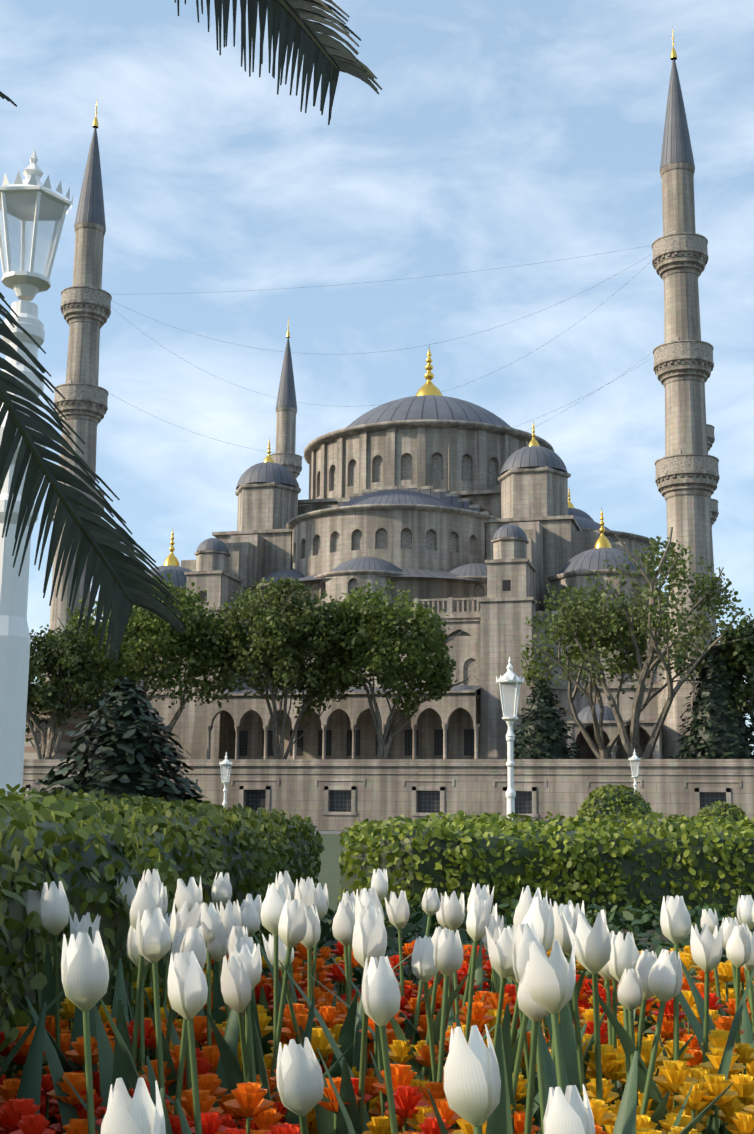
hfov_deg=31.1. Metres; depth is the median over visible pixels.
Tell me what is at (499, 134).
sky
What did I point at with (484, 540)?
blue mosque
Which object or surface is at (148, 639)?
tree
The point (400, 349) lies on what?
minaret wires
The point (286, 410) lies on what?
minaret
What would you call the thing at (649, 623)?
tree
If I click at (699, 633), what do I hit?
tree
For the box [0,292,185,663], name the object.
palm frond
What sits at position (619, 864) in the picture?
hedge
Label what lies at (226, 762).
lamp
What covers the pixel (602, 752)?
tree
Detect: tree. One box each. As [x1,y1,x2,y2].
[25,624,114,758]
[55,573,254,753]
[202,573,362,758]
[309,579,469,758]
[515,586,697,758]
[528,527,753,758]
[661,591,753,715]
[692,616,753,742]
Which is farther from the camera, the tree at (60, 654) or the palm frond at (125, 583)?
the tree at (60, 654)
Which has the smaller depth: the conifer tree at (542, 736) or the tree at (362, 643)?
the conifer tree at (542, 736)
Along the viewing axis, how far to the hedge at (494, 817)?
12.17 m
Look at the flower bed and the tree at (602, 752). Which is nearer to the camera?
the flower bed
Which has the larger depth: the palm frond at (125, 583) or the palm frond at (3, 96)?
the palm frond at (125, 583)
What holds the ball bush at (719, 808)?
on the ground
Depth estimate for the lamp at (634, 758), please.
50.40 m
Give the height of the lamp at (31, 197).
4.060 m
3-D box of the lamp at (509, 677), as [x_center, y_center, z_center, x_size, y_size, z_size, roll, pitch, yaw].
[2.227,3.169,22.622,0.484,3.380,0.484,-2,-11,15]
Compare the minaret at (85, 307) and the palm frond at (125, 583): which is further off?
the minaret at (85, 307)
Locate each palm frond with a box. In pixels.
[0,91,16,106]
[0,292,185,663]
[175,0,381,124]
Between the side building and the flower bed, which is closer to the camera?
the flower bed
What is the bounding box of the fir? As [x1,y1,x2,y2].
[33,676,208,810]
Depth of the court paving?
61.84 m
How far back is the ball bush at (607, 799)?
22.86 m
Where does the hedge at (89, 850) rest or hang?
on the ground
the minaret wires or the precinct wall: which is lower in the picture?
the precinct wall
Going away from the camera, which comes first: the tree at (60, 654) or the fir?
the fir
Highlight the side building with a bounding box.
[24,684,162,758]
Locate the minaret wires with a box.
[106,246,652,458]
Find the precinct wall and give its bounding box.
[22,759,753,830]
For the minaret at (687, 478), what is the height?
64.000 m
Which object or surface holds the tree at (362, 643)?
on the court paving
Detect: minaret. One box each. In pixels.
[43,101,111,684]
[270,318,301,477]
[652,30,719,758]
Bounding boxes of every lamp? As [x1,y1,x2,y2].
[0,149,73,795]
[219,752,232,808]
[496,657,523,819]
[628,748,640,792]
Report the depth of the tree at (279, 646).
88.94 m
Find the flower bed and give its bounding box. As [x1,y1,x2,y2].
[0,868,753,1133]
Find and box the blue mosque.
[88,347,669,758]
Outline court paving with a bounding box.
[309,830,372,833]
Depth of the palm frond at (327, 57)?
3.44 m
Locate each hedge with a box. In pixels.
[0,784,324,1125]
[338,814,753,930]
[414,810,753,829]
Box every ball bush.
[577,784,653,820]
[697,800,749,821]
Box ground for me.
[313,834,392,926]
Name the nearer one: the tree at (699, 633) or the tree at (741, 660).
the tree at (741, 660)
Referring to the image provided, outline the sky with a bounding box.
[0,0,753,754]
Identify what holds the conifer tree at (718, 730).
on the court paving

